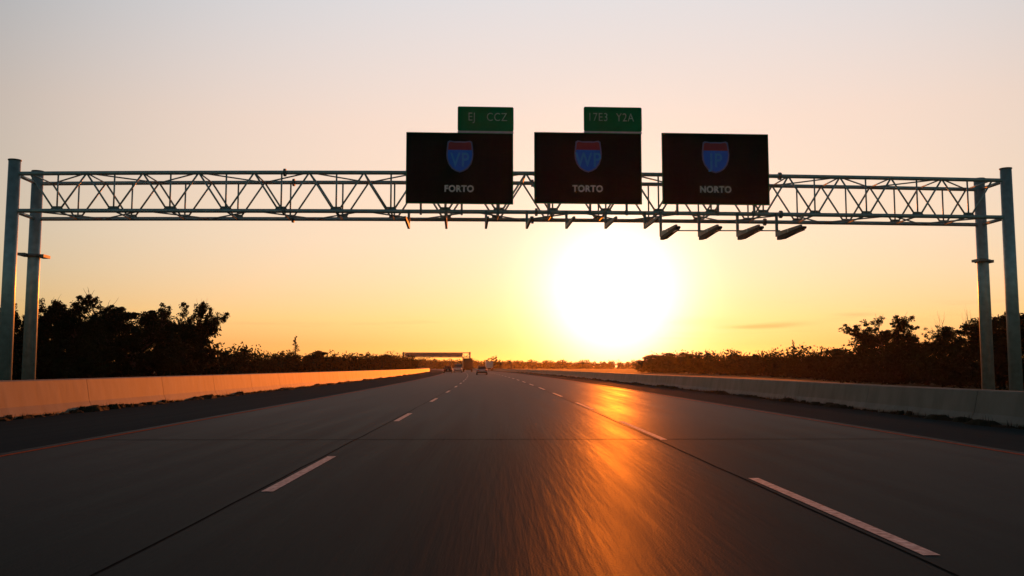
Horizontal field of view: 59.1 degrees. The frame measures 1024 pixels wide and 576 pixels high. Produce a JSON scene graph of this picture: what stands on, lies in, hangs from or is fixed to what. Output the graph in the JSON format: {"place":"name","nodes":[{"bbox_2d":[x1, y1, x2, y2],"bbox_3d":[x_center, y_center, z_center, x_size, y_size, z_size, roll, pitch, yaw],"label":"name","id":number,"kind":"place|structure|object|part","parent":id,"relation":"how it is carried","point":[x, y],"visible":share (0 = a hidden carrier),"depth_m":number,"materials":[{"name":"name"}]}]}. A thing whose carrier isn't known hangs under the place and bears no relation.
{"place":"outdoors","nodes":[
{"label":"outdoors","id":0,"kind":"place"},
{"bbox_2d":[0,372,426,420],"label":"weeds","id":1,"kind":"object","parent":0,"point":[93,408],"visible":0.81,"depth_m":30.09,"materials":[{"name":"plant"}]},
{"bbox_2d":[0,370,443,452],"bbox_3d":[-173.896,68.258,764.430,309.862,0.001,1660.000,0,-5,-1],"label":"shoulder","id":2,"kind":"object","parent":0,"point":[19,434],"visible":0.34,"depth_m":24.07},
{"bbox_2d":[0,369,1023,575],"bbox_3d":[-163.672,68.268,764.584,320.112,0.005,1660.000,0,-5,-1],"label":"road","id":3,"kind":"structure","parent":0,"point":[470,473],"depth_m":9.20,"materials":[{"name":"grey asphalt"}]},
{"bbox_2d":[443,366,452,372],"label":"black car","id":4,"kind":"object","parent":3,"relation":"on","point":[448,368],"visible":1,"depth_m":195.46,"materials":[{"name":"paint"}]},
{"bbox_2d":[453,364,462,372],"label":"white van","id":5,"kind":"object","parent":3,"relation":"on","point":[457,368],"visible":1,"depth_m":213.12,"materials":[{"name":"paint"}]},
{"bbox_2d":[463,358,472,371],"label":"box truck","id":6,"kind":"object","parent":3,"relation":"on","point":[467,363],"visible":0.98,"depth_m":244.03,"materials":[{"name":"red paint"}]},
{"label":"cargo door","id":7,"kind":"part","parent":6,"relation":"part of","materials":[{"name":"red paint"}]},
{"bbox_2d":[475,366,487,374],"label":"silver car","id":8,"kind":"object","parent":3,"relation":"on","point":[481,369],"visible":1,"depth_m":151.59,"materials":[{"name":"paint"}]},
{"bbox_2d":[485,361,492,370],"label":"box truck","id":9,"kind":"object","parent":3,"relation":"on","point":[488,364],"visible":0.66,"depth_m":328.75,"materials":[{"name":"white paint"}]},
{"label":"cargo door","id":10,"kind":"part","parent":9,"relation":"part of","materials":[{"name":"white paint"}]},
{"bbox_2d":[0,0,1023,366],"label":"sky","id":11,"kind":"structure","parent":0,"point":[911,88],"materials":[{"name":"orange"}]},
{"bbox_2d":[153,367,1023,390],"bbox_3d":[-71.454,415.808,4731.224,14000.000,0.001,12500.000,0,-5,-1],"label":"ground","id":12,"kind":"structure","parent":0,"point":[634,371],"depth_m":126.86,"materials":[{"name":"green plant"}]},
{"bbox_2d":[12,317,46,379],"bbox_3d":[-31.015,3.335,51.385,7.778,5.052,7.978,-3,-6,30],"label":"dense tree","id":13,"kind":"object","parent":12,"relation":"on","point":[17,325],"visible":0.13,"depth_m":52.31,"materials":[{"name":"green plant"}]},
{"bbox_2d":[0,296,64,375],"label":"leafy tree","id":14,"kind":"object","parent":12,"relation":"on","point":[41,317],"visible":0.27,"depth_m":61.07,"materials":[{"name":"green plant"}]},
{"bbox_2d":[12,326,88,378],"bbox_3d":[-29.453,4.285,55.450,7.080,3.855,7.030,2,-6,-25],"label":"dense tree","id":15,"kind":"object","parent":12,"relation":"on","point":[46,334],"visible":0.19,"depth_m":54.77,"materials":[{"name":"green plant"}]},
{"bbox_2d":[36,289,138,378],"bbox_3d":[-27.967,3.295,59.438,6.073,6.629,6.724,-3,-6,33],"label":"leafy tree","id":16,"kind":"object","parent":12,"relation":"on","point":[68,323],"visible":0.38,"depth_m":58.21,"materials":[{"name":"green plant"}]},
{"bbox_2d":[72,307,198,377],"bbox_3d":[-24.072,3.817,57.617,7.822,5.184,7.767,-4,-6,37],"label":"dense tree","id":17,"kind":"object","parent":12,"relation":"on","point":[144,330],"visible":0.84,"depth_m":56.32,"materials":[{"name":"green plant"}]},
{"bbox_2d":[125,323,216,375],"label":"dense tree","id":18,"kind":"object","parent":12,"relation":"on","point":[208,343],"visible":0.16,"depth_m":65.34,"materials":[{"name":"green plant"}]},
{"bbox_2d":[163,348,217,368],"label":"bushy tree","id":19,"kind":"object","parent":12,"relation":"on","point":[211,353],"visible":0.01,"depth_m":69.77,"materials":[{"name":"green plant"}]},
{"bbox_2d":[152,298,229,374],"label":"leafy tree","id":20,"kind":"object","parent":12,"relation":"on","point":[207,327],"visible":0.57,"depth_m":65.40,"materials":[{"name":"green plant"}]},
{"bbox_2d":[0,368,429,417],"bbox_3d":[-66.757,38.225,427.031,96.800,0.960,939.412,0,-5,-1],"label":"concrete barrier","id":21,"kind":"object","parent":12,"relation":"on","point":[37,397],"visible":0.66,"depth_m":30.69,"materials":[{"name":"beige concrete"}]},
{"bbox_2d":[12,332,426,379],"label":"undergrowth","id":22,"kind":"object","parent":12,"relation":"on","point":[240,362],"visible":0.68,"depth_m":65.05,"materials":[{"name":"green plant"}]},
{"bbox_2d":[236,349,272,372],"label":"bushy tree","id":23,"kind":"object","parent":12,"relation":"on","point":[262,362],"visible":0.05,"depth_m":118.54,"materials":[{"name":"green plant"}]},
{"bbox_2d":[270,353,299,372],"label":"bushy tree","id":24,"kind":"object","parent":12,"relation":"on","point":[292,359],"visible":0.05,"depth_m":133.74,"materials":[{"name":"green plant"}]},
{"bbox_2d":[291,336,298,357],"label":"pointed tree","id":25,"kind":"object","parent":12,"relation":"on","point":[295,345],"visible":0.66,"depth_m":149.09,"materials":[{"name":"green plant"}]},
{"bbox_2d":[280,351,317,366],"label":"bushy tree","id":26,"kind":"object","parent":12,"relation":"on","point":[293,355],"visible":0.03,"depth_m":153.36,"materials":[{"name":"green plant"}]},
{"bbox_2d":[302,350,339,371],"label":"round tree","id":27,"kind":"object","parent":12,"relation":"on","point":[317,352],"visible":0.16,"depth_m":167.72,"materials":[{"name":"green plant"}]},
{"bbox_2d":[355,352,383,370],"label":"bushy tree","id":28,"kind":"object","parent":12,"relation":"on","point":[376,365],"visible":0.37,"depth_m":204.27,"materials":[{"name":"green plant"}]},
{"bbox_2d":[372,355,405,369],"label":"round tree","id":29,"kind":"object","parent":12,"relation":"on","point":[395,361],"visible":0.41,"depth_m":227.69,"materials":[{"name":"green plant"}]},
{"bbox_2d":[402,358,418,368],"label":"bushy tree","id":30,"kind":"object","parent":12,"relation":"on","point":[412,363],"visible":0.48,"depth_m":258.85,"materials":[{"name":"green plant"}]},
{"bbox_2d":[402,352,470,369],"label":"distant gantry","id":31,"kind":"object","parent":12,"relation":"on","point":[441,354],"visible":0.81,"depth_m":438.08,"materials":[{"name":"metal"}]},
{"bbox_2d":[483,355,502,368],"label":"bushy tree","id":32,"kind":"object","parent":12,"relation":"on","point":[496,363],"visible":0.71,"depth_m":418.86,"materials":[{"name":"green plant"}]},
{"bbox_2d":[360,358,639,368],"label":"woods","id":33,"kind":"object","parent":12,"relation":"on","point":[429,363],"visible":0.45,"depth_m":747.25,"materials":[{"name":"green plant"}]},
{"bbox_2d":[0,158,1023,390],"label":"sign gantry","id":34,"kind":"object","parent":12,"relation":"on","point":[34,255],"visible":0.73,"depth_m":30.79,"materials":[{"name":"metal"}]},
{"bbox_2d":[406,132,512,215],"bbox_3d":[-1.735,-3.774,30.012,3.541,2.743,0.293,0,-5,-3],"label":"highway sign","id":35,"kind":"object","parent":34,"relation":"attached to","point":[459,168],"visible":1,"depth_m":29.90,"materials":[{"name":"black metal"}]},
{"bbox_2d":[458,106,513,133],"bbox_3d":[-0.879,-5.382,30.123,1.862,1.318,0.110,0,-5,-3],"label":"exit sign","id":36,"kind":"object","parent":35,"relation":"attached to","point":[485,119],"visible":1,"depth_m":30.10,"materials":[{"name":"metal"}]},
{"bbox_2d":[534,132,641,215],"bbox_3d":[2.533,-3.807,30.259,3.603,2.763,0.293,0,-5,-3],"label":"highway sign","id":37,"kind":"object","parent":34,"relation":"attached to","point":[587,168],"visible":1,"depth_m":30.15,"materials":[{"name":"black metal"}]},
{"bbox_2d":[584,107,641,133],"bbox_3d":[3.384,-5.415,30.370,1.957,1.326,0.110,0,-5,-3],"label":"exit sign","id":38,"kind":"object","parent":37,"relation":"attached to","point":[612,119],"visible":1,"depth_m":30.34,"materials":[{"name":"metal"}]},
{"bbox_2d":[660,226,680,239],"bbox_3d":[5.069,-1.795,29.009,0.130,0.270,2.333,0,-5,-3],"label":"sign floodlight","id":39,"kind":"object","parent":34,"relation":"attached to","point":[671,232],"visible":1,"depth_m":28.81,"materials":[{"name":"paint"}]},
{"bbox_2d":[699,226,721,239],"bbox_3d":[6.373,-1.799,29.084,0.130,0.270,2.333,0,-5,-3],"label":"sign floodlight","id":40,"kind":"object","parent":34,"relation":"attached to","point":[708,234],"visible":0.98,"depth_m":28.91,"materials":[{"name":"grey metal"}]},
{"bbox_2d":[661,133,769,215],"bbox_3d":[6.845,-3.813,30.507,3.638,2.783,0.293,0,-5,-3],"label":"highway sign","id":41,"kind":"object","parent":34,"relation":"attached to","point":[717,170],"visible":1,"depth_m":30.40,"materials":[{"name":"black metal"}]},
{"bbox_2d":[737,226,763,239],"bbox_3d":[7.684,-1.804,29.160,0.130,0.270,2.333,0,-5,-3],"label":"sign floodlight","id":42,"kind":"object","parent":34,"relation":"attached to","point":[747,234],"visible":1,"depth_m":29.03,"materials":[{"name":"grey metal"}]},
{"bbox_2d":[777,226,806,239],"bbox_3d":[9.028,-1.808,29.237,0.130,0.270,2.333,0,-5,-3],"label":"sign floodlight","id":43,"kind":"object","parent":34,"relation":"attached to","point":[788,234],"visible":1,"depth_m":29.12,"materials":[{"name":"grey metal"}]},
{"bbox_2d":[634,355,661,372],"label":"round tree","id":44,"kind":"object","parent":12,"relation":"on","point":[641,367],"visible":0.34,"depth_m":218.52,"materials":[{"name":"green plant"}]},
{"bbox_2d":[653,352,693,372],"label":"round tree","id":45,"kind":"object","parent":12,"relation":"on","point":[659,370],"visible":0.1,"depth_m":204.23,"materials":[{"name":"green plant"}]},
{"bbox_2d":[811,348,848,377],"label":"round tree","id":46,"kind":"object","parent":12,"relation":"on","point":[833,352],"visible":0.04,"depth_m":109.19,"materials":[{"name":"green plant"}]},
{"bbox_2d":[638,338,1023,389],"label":"undergrowth","id":47,"kind":"object","parent":12,"relation":"on","point":[775,364],"visible":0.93,"depth_m":84.35,"materials":[{"name":"green plant"}]},
{"bbox_2d":[827,346,883,380],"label":"bushy tree","id":48,"kind":"object","parent":12,"relation":"on","point":[844,368],"visible":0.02,"depth_m":90.58,"materials":[{"name":"green plant"}]},
{"bbox_2d":[838,314,919,381],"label":"leafy tree","id":49,"kind":"object","parent":12,"relation":"on","point":[867,338],"visible":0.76,"depth_m":79.24,"materials":[{"name":"green plant"}]},
{"bbox_2d":[882,341,961,384],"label":"dense tree","id":50,"kind":"object","parent":12,"relation":"on","point":[906,349],"visible":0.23,"depth_m":65.93,"materials":[{"name":"green plant"}]},
{"bbox_2d":[921,312,943,376],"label":"bare tree","id":51,"kind":"object","parent":12,"relation":"on","point":[928,338],"visible":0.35,"depth_m":72.38,"materials":[{"name":"brown plant"}]},
{"bbox_2d":[913,325,995,385],"bbox_3d":[31.667,4.801,64.278,5.624,4.374,5.664,0,-5,-4],"label":"dense tree","id":52,"kind":"object","parent":12,"relation":"on","point":[948,333],"visible":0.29,"depth_m":63.83,"materials":[{"name":"green plant"}]},
{"bbox_2d":[962,306,971,338],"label":"bare tree","id":53,"kind":"object","parent":12,"relation":"on","point":[967,320],"visible":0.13,"depth_m":70.53,"materials":[{"name":"brown plant"}]},
{"bbox_2d":[939,314,1023,386],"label":"dense tree","id":54,"kind":"object","parent":12,"relation":"on","point":[971,340],"visible":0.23,"depth_m":60.72,"materials":[{"name":"green plant"}]},
{"bbox_2d":[973,312,1023,386],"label":"leafy tree","id":55,"kind":"object","parent":12,"relation":"on","point":[976,325],"visible":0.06,"depth_m":58.80,"materials":[{"name":"green plant"}]},
{"bbox_2d":[980,313,1023,388],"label":"dense tree","id":56,"kind":"object","parent":12,"relation":"on","point":[1002,332],"visible":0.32,"depth_m":51.20,"materials":[{"name":"green plant"}]},
{"bbox_2d":[487,370,1023,451],"bbox_3d":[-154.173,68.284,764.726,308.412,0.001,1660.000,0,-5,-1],"label":"shoulder","id":57,"kind":"object","parent":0,"point":[1012,439],"visible":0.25,"depth_m":22.66},
{"bbox_2d":[473,368,1023,426],"bbox_3d":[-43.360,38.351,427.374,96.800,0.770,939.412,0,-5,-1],"label":"concrete barrier","id":58,"kind":"object","parent":57,"relation":"on","point":[1002,407],"visible":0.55,"depth_m":27.05,"materials":[{"name":"grey concrete"}]},
{"bbox_2d":[519,372,1023,429],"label":"weeds","id":59,"kind":"object","parent":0,"point":[977,422],"visible":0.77,"depth_m":27.93,"materials":[{"name":"plant"}]}
]}

